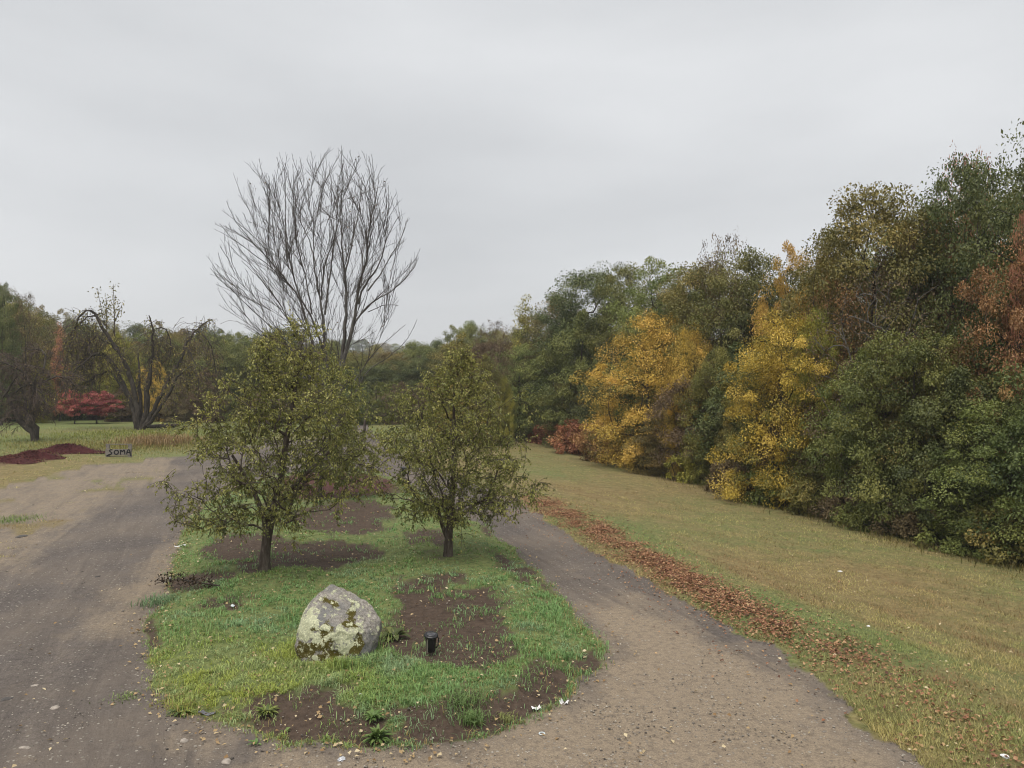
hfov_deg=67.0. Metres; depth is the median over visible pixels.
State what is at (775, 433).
woodland bush
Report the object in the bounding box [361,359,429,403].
treeline tree
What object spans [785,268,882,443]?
maple tree
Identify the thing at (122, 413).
treeline bush
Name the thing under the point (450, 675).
scattered leaves
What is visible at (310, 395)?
treeline bush
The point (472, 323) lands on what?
treeline tree
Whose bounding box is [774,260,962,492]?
maple tree
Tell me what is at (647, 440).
oak tree
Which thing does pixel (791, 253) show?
maple tree
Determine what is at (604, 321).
oak tree
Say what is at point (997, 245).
woodland tree
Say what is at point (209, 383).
maple tree
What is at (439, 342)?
treeline tree
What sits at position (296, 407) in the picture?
treeline bush
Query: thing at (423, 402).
treeline bush
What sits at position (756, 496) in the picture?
woodland bush
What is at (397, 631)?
leafy weed
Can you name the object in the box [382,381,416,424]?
treeline bush
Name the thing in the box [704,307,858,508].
maple tree
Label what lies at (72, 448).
mulch heap
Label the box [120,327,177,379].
treeline tree
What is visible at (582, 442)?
woodland bush
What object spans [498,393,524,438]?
treeline bush
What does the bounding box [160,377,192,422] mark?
maple tree
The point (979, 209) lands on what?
oak tree
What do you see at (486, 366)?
oak tree
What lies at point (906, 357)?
oak tree
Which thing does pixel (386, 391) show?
fruit tree
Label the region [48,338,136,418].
treeline tree
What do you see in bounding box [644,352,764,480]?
woodland bush
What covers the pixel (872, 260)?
woodland tree
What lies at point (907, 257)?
woodland tree
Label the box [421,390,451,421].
treeline bush
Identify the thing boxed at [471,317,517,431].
oak tree
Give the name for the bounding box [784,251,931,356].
woodland tree
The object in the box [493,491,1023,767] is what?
fallen leaves
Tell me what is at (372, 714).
leafy weed
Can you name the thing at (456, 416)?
maple tree
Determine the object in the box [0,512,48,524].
grass tuft
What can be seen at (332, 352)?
treeline tree
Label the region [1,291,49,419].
maple tree
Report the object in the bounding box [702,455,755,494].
woodland bush
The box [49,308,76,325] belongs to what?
treeline tree
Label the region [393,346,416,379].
treeline tree
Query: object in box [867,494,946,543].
woodland bush
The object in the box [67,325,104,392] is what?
treeline tree
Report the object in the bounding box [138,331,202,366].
treeline tree
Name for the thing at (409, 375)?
treeline tree
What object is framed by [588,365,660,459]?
woodland bush
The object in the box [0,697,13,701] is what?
stone
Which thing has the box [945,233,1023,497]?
maple tree
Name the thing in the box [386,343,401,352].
hill tree
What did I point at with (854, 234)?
oak tree
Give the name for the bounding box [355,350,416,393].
treeline tree
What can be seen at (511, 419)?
maple tree
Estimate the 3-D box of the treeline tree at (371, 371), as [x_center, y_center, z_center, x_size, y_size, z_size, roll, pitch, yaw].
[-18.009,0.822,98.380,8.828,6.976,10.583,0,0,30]
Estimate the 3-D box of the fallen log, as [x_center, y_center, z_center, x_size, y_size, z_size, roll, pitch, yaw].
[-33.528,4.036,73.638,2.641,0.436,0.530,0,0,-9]
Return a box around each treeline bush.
[3,390,32,421]
[44,391,80,420]
[47,381,109,420]
[84,402,108,419]
[99,388,142,421]
[117,390,160,420]
[151,389,186,421]
[172,393,203,420]
[189,385,220,418]
[212,389,243,418]
[229,386,263,420]
[250,390,289,422]
[272,393,314,423]
[298,381,335,419]
[331,385,387,424]
[359,391,396,422]
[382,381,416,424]
[397,382,443,423]
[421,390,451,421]
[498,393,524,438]
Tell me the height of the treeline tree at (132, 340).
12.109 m
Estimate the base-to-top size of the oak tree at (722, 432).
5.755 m
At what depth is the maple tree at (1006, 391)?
25.70 m
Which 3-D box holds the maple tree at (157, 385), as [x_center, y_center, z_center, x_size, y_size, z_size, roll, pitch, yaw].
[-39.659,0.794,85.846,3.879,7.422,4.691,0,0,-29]
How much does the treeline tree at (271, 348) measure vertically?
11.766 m
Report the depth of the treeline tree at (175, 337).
97.35 m
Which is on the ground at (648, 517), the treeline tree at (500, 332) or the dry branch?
the treeline tree at (500, 332)
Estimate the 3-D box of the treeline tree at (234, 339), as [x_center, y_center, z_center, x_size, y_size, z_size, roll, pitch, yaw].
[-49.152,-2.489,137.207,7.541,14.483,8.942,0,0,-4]
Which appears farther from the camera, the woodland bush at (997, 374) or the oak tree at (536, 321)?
the oak tree at (536, 321)
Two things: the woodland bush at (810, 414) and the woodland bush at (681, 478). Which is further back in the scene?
the woodland bush at (681, 478)
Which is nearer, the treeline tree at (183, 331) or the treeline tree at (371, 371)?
the treeline tree at (371, 371)
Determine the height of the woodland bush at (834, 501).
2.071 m
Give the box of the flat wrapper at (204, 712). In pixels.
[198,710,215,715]
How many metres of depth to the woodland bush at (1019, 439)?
25.38 m
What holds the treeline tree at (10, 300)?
on the ground at (648, 517)
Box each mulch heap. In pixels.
[0,454,44,464]
[17,449,66,459]
[38,443,104,453]
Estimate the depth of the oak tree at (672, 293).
51.16 m
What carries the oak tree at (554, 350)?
on the ground at (648, 517)
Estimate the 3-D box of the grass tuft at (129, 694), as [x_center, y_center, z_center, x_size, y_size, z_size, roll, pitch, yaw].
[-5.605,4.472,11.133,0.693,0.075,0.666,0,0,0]
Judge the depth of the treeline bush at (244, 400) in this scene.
89.22 m
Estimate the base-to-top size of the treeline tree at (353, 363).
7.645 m
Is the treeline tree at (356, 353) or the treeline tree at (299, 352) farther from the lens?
the treeline tree at (356, 353)
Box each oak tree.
[0,283,25,424]
[461,353,511,445]
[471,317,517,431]
[511,344,576,437]
[515,295,585,422]
[518,260,635,417]
[521,309,631,447]
[568,261,664,420]
[600,255,716,433]
[621,405,719,475]
[632,251,751,420]
[663,245,830,422]
[676,345,755,486]
[711,391,767,492]
[775,181,981,419]
[780,224,871,412]
[787,409,858,515]
[797,347,927,524]
[807,323,994,532]
[865,202,970,363]
[866,365,1023,550]
[876,151,1023,419]
[914,396,1023,559]
[932,118,1023,425]
[978,358,1023,554]
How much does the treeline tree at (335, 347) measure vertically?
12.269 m
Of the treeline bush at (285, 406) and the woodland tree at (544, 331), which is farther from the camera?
the woodland tree at (544, 331)
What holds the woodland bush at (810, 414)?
on the ground at (648, 517)
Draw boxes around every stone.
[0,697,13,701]
[19,746,30,748]
[50,705,59,709]
[180,738,188,742]
[221,758,231,763]
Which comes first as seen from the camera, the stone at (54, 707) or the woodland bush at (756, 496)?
the stone at (54, 707)
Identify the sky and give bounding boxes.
[0,0,1023,353]
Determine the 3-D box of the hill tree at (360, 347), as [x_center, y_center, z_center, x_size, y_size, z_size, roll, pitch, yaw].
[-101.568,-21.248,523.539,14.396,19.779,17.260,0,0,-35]
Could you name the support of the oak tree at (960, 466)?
on the ground at (648, 517)
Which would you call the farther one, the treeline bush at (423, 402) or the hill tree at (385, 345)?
the hill tree at (385, 345)
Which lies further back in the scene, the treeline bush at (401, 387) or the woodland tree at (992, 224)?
the treeline bush at (401, 387)
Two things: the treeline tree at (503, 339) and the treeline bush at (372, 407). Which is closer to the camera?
the treeline bush at (372, 407)
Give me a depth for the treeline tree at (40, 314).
99.92 m
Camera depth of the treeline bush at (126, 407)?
85.41 m
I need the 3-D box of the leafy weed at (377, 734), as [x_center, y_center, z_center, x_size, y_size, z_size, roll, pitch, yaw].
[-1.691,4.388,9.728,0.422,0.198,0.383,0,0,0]
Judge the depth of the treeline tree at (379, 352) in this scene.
139.06 m
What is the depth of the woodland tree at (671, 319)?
54.95 m
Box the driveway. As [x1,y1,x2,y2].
[0,425,928,767]
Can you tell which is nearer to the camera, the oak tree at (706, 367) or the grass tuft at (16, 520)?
the grass tuft at (16, 520)
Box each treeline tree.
[0,286,35,360]
[0,307,24,403]
[0,308,66,420]
[1,301,53,358]
[2,285,28,317]
[5,324,53,406]
[28,310,64,336]
[30,304,46,319]
[31,324,84,383]
[38,335,106,391]
[48,319,98,356]
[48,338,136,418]
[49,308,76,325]
[62,319,88,346]
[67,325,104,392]
[73,330,136,382]
[89,317,131,341]
[94,341,144,413]
[112,321,147,341]
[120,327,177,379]
[121,334,144,351]
[123,341,169,408]
[128,337,193,416]
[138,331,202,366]
[140,321,172,360]
[147,332,217,393]
[169,325,194,358]
[171,348,242,415]
[179,330,222,377]
[181,339,267,414]
[197,323,239,362]
[203,333,240,388]
[212,332,253,386]
[212,350,272,393]
[223,329,246,349]
[234,344,304,403]
[236,333,261,351]
[241,334,290,390]
[254,350,332,410]
[271,327,299,349]
[273,352,347,391]
[281,345,328,381]
[307,339,351,356]
[308,359,351,390]
[318,342,347,368]
[323,358,383,400]
[334,351,381,405]
[335,363,410,400]
[346,351,370,381]
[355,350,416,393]
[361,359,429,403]
[364,344,390,386]
[368,352,420,411]
[380,363,444,405]
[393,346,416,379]
[398,339,432,386]
[399,348,455,391]
[415,339,445,365]
[424,342,478,413]
[434,324,479,350]
[445,320,487,347]
[448,340,522,402]
[450,325,488,364]
[459,340,531,433]
[467,330,507,362]
[480,328,511,348]
[486,343,555,439]
[488,326,528,381]
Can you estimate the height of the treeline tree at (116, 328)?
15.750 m
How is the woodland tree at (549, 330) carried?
on the ground at (648, 517)
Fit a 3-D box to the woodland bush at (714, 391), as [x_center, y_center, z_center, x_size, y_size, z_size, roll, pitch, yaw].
[12.156,1.936,41.388,6.025,8.545,7.990,0,0,-10]
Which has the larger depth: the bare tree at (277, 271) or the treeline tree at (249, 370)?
the treeline tree at (249, 370)
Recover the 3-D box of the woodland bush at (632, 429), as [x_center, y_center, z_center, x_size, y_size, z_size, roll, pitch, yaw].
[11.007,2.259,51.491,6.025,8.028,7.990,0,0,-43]
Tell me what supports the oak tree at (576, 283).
on the ground at (648, 517)
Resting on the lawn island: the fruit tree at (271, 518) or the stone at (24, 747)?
the fruit tree at (271, 518)
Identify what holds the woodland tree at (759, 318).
on the ground at (648, 517)
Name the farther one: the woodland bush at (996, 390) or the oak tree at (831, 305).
the oak tree at (831, 305)
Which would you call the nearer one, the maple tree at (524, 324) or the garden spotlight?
the garden spotlight
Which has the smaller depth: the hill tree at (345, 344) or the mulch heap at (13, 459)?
the mulch heap at (13, 459)
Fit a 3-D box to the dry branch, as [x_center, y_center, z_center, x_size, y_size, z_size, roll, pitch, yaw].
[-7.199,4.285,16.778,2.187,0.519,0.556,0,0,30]
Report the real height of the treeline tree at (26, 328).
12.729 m
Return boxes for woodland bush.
[524,422,567,444]
[533,367,614,443]
[546,418,602,455]
[560,371,635,444]
[568,416,622,463]
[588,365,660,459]
[602,423,645,462]
[609,361,690,468]
[631,429,682,473]
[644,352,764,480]
[664,446,715,484]
[684,341,795,468]
[697,346,804,480]
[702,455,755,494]
[729,461,797,506]
[745,363,855,502]
[776,353,876,490]
[777,472,841,517]
[786,341,920,502]
[807,479,875,522]
[808,364,938,498]
[832,484,922,535]
[849,337,1001,529]
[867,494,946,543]
[892,336,1001,505]
[902,321,1023,523]
[911,498,1023,560]
[942,334,1023,500]
[946,363,1023,495]
[958,494,1023,564]
[1007,362,1023,501]
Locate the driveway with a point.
(90, 637)
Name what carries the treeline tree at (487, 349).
on the ground at (648, 517)
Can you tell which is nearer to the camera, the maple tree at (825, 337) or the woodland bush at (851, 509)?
the woodland bush at (851, 509)
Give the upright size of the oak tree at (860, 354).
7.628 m
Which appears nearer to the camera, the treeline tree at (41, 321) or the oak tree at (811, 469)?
the oak tree at (811, 469)
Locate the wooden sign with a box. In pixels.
[105,444,131,456]
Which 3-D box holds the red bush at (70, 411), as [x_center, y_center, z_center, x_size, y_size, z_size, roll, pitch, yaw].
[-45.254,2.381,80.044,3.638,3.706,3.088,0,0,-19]
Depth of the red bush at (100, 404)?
80.49 m
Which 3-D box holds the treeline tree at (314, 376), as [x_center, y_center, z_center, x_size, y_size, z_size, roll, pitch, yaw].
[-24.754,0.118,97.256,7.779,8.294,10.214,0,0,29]
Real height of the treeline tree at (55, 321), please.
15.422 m
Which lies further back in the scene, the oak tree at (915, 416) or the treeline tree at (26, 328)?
the treeline tree at (26, 328)
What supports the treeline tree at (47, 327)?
on the ground at (648, 517)
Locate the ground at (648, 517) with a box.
[0,353,1023,767]
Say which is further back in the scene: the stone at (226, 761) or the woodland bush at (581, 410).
the woodland bush at (581, 410)
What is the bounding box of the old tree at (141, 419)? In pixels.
[39,281,236,429]
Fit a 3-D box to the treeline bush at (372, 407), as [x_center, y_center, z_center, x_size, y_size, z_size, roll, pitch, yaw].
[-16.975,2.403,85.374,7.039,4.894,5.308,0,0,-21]
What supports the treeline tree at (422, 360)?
on the ground at (648, 517)
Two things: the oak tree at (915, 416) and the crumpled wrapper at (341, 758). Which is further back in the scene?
the oak tree at (915, 416)
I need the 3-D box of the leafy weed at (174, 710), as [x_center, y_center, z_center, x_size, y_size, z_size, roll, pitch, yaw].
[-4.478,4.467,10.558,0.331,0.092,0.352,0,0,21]
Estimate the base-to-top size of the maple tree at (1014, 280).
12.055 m
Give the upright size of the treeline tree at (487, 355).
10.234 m
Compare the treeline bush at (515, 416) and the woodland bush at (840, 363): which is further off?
the treeline bush at (515, 416)
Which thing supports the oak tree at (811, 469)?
on the ground at (648, 517)
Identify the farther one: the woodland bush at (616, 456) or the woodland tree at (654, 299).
the woodland tree at (654, 299)
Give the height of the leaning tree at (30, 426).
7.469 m
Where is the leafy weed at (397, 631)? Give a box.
[381,627,410,641]
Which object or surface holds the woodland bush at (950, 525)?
on the ground at (648, 517)
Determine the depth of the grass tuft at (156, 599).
15.85 m
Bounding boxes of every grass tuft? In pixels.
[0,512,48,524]
[89,687,141,704]
[129,589,184,611]
[139,691,174,709]
[435,685,494,714]
[446,705,495,728]
[492,710,520,724]
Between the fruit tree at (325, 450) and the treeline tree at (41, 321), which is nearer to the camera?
the fruit tree at (325, 450)
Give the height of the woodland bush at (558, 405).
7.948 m
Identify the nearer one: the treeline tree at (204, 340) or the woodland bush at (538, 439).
the woodland bush at (538, 439)
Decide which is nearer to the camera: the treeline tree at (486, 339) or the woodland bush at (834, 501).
the woodland bush at (834, 501)
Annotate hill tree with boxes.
[335,338,354,352]
[349,339,357,350]
[354,339,371,353]
[376,343,395,353]
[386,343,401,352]
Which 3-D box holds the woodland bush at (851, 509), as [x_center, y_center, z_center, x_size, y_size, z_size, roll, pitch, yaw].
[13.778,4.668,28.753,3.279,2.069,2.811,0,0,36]
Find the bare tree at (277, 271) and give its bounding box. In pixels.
[206,146,419,464]
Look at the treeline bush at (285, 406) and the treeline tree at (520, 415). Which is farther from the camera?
the treeline bush at (285, 406)
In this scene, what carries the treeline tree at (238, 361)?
on the ground at (648, 517)
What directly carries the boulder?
on the lawn island
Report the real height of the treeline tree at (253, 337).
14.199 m
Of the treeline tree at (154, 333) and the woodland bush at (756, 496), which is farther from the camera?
the treeline tree at (154, 333)
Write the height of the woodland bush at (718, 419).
8.035 m
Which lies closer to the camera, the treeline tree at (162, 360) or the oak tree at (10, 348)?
the oak tree at (10, 348)
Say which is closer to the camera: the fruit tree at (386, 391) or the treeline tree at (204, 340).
the fruit tree at (386, 391)
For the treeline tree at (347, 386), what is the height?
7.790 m
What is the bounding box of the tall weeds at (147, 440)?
[0,426,1023,578]
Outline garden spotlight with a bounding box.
[424,631,438,655]
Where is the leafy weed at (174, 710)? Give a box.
[165,705,195,717]
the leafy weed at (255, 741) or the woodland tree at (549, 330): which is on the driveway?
the leafy weed at (255, 741)
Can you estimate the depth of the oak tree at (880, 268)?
34.52 m
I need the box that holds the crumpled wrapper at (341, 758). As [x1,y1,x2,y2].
[337,756,344,761]
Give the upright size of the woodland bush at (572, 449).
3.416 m
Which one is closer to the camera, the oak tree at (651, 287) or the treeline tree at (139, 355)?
the oak tree at (651, 287)
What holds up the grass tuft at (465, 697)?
on the lawn island
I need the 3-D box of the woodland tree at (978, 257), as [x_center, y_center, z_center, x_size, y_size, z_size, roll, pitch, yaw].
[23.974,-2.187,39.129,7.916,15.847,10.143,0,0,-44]
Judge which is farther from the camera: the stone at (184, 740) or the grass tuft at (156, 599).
the grass tuft at (156, 599)
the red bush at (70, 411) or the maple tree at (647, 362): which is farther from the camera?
the red bush at (70, 411)
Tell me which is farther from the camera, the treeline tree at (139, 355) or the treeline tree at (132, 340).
the treeline tree at (132, 340)
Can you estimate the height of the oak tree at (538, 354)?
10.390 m
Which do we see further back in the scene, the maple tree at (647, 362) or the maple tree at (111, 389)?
the maple tree at (111, 389)
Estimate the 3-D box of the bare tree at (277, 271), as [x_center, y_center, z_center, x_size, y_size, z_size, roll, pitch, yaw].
[-10.903,-4.096,42.968,11.523,17.504,9.466,0,0,0]
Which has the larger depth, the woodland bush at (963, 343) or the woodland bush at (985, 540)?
the woodland bush at (963, 343)
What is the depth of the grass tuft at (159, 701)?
10.90 m
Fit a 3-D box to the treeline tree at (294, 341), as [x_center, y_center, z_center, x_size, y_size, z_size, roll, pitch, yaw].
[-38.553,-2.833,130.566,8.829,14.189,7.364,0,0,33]
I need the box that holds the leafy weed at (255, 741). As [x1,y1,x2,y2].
[248,738,260,744]
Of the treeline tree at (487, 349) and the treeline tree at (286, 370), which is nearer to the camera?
the treeline tree at (487, 349)
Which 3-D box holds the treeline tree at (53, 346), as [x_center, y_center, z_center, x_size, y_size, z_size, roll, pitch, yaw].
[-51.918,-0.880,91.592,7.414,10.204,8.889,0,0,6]
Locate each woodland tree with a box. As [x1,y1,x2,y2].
[513,320,557,422]
[537,310,615,413]
[574,297,633,419]
[596,292,712,403]
[635,272,749,398]
[686,277,772,408]
[707,277,838,446]
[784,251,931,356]
[819,220,947,351]
[854,200,1006,344]
[900,191,1010,336]
[935,172,1023,312]
[937,177,1023,339]
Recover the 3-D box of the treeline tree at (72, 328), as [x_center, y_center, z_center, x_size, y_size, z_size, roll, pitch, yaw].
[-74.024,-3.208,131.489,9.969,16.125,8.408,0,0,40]
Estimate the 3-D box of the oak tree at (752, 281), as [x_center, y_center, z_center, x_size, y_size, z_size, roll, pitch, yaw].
[14.457,-1.154,45.753,9.685,13.832,7.376,0,0,-15]
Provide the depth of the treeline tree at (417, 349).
112.49 m
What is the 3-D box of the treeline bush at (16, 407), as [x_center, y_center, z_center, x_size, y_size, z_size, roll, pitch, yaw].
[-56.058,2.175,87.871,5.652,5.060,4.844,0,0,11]
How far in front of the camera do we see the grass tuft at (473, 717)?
10.15 m
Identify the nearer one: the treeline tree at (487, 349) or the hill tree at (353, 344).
the treeline tree at (487, 349)
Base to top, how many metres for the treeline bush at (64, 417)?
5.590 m
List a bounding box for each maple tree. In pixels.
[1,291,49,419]
[18,350,57,422]
[46,321,71,420]
[93,332,142,420]
[136,359,170,421]
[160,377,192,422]
[179,367,232,422]
[423,371,455,439]
[428,332,495,444]
[492,375,518,445]
[508,294,545,405]
[569,308,695,472]
[656,323,714,476]
[688,229,758,357]
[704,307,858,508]
[743,240,838,437]
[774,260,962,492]
[776,304,850,503]
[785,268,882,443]
[925,139,1004,358]
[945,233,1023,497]
[997,347,1023,497]
[998,196,1023,430]
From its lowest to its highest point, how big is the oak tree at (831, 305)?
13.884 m
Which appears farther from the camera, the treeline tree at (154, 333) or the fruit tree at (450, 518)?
the treeline tree at (154, 333)
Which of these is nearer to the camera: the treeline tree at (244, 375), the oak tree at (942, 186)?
the oak tree at (942, 186)
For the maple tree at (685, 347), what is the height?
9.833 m
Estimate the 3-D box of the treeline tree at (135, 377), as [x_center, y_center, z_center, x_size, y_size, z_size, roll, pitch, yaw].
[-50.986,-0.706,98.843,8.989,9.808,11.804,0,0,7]
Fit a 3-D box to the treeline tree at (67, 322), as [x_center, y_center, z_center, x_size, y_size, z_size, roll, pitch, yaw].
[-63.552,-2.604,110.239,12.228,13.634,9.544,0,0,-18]
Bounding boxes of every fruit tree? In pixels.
[147,301,400,571]
[303,363,392,496]
[357,378,419,440]
[364,341,555,556]
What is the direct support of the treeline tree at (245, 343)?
on the ground at (648, 517)
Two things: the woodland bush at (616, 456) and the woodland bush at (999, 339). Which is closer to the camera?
the woodland bush at (999, 339)
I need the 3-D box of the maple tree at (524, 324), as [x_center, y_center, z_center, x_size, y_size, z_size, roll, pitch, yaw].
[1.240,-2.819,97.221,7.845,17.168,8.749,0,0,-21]
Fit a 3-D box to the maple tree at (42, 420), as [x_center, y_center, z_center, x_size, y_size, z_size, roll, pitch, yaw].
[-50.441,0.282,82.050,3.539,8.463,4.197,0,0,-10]
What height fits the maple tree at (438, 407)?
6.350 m
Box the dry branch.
[150,572,219,588]
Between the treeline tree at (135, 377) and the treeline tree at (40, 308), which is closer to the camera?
the treeline tree at (135, 377)
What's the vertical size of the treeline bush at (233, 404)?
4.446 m
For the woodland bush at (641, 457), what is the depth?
48.02 m
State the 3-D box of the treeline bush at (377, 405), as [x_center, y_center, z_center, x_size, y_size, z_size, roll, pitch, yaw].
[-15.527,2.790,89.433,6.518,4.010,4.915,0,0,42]
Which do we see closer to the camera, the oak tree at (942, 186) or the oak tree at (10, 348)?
the oak tree at (942, 186)
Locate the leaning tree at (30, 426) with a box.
[0,340,86,441]
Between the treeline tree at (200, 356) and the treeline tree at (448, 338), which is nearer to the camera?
the treeline tree at (200, 356)
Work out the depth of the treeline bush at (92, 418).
89.54 m
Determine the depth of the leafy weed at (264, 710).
10.35 m
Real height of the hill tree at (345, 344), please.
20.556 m
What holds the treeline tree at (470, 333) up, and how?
on the ground at (648, 517)
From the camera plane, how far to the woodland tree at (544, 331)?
97.57 m
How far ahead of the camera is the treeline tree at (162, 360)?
95.35 m
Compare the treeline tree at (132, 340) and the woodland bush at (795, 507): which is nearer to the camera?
the woodland bush at (795, 507)
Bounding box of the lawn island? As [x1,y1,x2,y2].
[145,468,605,748]
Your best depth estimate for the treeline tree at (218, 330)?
129.44 m
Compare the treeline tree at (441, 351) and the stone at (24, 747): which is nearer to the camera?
the stone at (24, 747)
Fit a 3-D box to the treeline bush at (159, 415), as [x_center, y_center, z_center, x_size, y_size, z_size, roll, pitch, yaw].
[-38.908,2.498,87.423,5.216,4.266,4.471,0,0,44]
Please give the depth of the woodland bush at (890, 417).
28.98 m
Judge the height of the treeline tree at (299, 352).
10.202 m
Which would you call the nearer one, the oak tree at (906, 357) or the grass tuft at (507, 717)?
the grass tuft at (507, 717)
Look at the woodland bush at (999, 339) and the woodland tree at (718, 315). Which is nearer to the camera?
the woodland bush at (999, 339)
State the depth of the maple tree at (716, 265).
49.14 m
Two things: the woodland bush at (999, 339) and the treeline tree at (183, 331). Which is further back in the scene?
the treeline tree at (183, 331)
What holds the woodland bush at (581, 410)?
on the ground at (648, 517)
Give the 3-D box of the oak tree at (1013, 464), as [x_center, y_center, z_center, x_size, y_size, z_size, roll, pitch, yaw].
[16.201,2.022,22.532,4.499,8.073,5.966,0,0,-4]
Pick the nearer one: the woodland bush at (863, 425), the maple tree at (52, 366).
the woodland bush at (863, 425)
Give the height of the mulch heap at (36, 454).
0.653 m
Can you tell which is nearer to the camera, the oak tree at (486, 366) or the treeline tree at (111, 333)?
the oak tree at (486, 366)
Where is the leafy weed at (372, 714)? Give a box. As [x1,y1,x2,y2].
[363,708,386,724]
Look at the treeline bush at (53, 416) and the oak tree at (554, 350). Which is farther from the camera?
the treeline bush at (53, 416)
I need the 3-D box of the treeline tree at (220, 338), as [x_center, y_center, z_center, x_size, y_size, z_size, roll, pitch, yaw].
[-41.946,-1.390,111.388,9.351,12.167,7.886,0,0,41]
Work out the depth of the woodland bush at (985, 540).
23.29 m
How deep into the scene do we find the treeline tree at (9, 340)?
82.45 m
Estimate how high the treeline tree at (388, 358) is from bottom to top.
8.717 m
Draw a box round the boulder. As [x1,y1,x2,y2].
[295,584,381,663]
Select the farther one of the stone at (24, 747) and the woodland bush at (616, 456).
the woodland bush at (616, 456)
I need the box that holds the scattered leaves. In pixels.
[4,463,1021,767]
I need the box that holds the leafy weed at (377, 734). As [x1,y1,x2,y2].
[362,723,392,744]
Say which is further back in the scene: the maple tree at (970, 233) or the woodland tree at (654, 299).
the woodland tree at (654, 299)
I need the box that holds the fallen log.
[146,424,174,427]
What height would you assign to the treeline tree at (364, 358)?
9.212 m
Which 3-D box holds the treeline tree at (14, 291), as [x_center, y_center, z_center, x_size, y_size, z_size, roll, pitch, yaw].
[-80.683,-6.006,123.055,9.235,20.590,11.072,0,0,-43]
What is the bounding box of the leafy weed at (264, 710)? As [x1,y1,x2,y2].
[253,703,279,717]
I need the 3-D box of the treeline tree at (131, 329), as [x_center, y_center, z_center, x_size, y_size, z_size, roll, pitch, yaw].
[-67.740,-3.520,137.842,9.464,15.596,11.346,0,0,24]
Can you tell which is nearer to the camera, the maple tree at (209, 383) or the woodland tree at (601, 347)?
the woodland tree at (601, 347)
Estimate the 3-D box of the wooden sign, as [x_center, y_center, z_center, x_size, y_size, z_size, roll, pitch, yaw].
[-24.050,4.070,47.311,1.602,0.812,0.200,0,0,0]
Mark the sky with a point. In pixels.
(521, 144)
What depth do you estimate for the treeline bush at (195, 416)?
87.81 m
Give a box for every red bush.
[55,390,93,423]
[73,391,124,423]
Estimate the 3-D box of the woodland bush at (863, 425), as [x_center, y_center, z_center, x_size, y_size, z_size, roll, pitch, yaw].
[16.359,2.429,32.476,7.990,7.699,6.025,0,0,-33]
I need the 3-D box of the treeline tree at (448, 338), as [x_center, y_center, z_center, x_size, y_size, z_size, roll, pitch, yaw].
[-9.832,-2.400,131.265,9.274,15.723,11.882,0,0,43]
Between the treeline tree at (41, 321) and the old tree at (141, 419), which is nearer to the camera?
the old tree at (141, 419)
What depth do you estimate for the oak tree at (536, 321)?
82.66 m
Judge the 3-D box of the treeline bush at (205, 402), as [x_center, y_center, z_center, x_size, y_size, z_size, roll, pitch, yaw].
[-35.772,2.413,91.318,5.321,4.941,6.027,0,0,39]
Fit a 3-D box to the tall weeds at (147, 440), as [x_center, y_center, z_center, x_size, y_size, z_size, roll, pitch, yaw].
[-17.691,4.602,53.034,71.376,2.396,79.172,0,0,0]

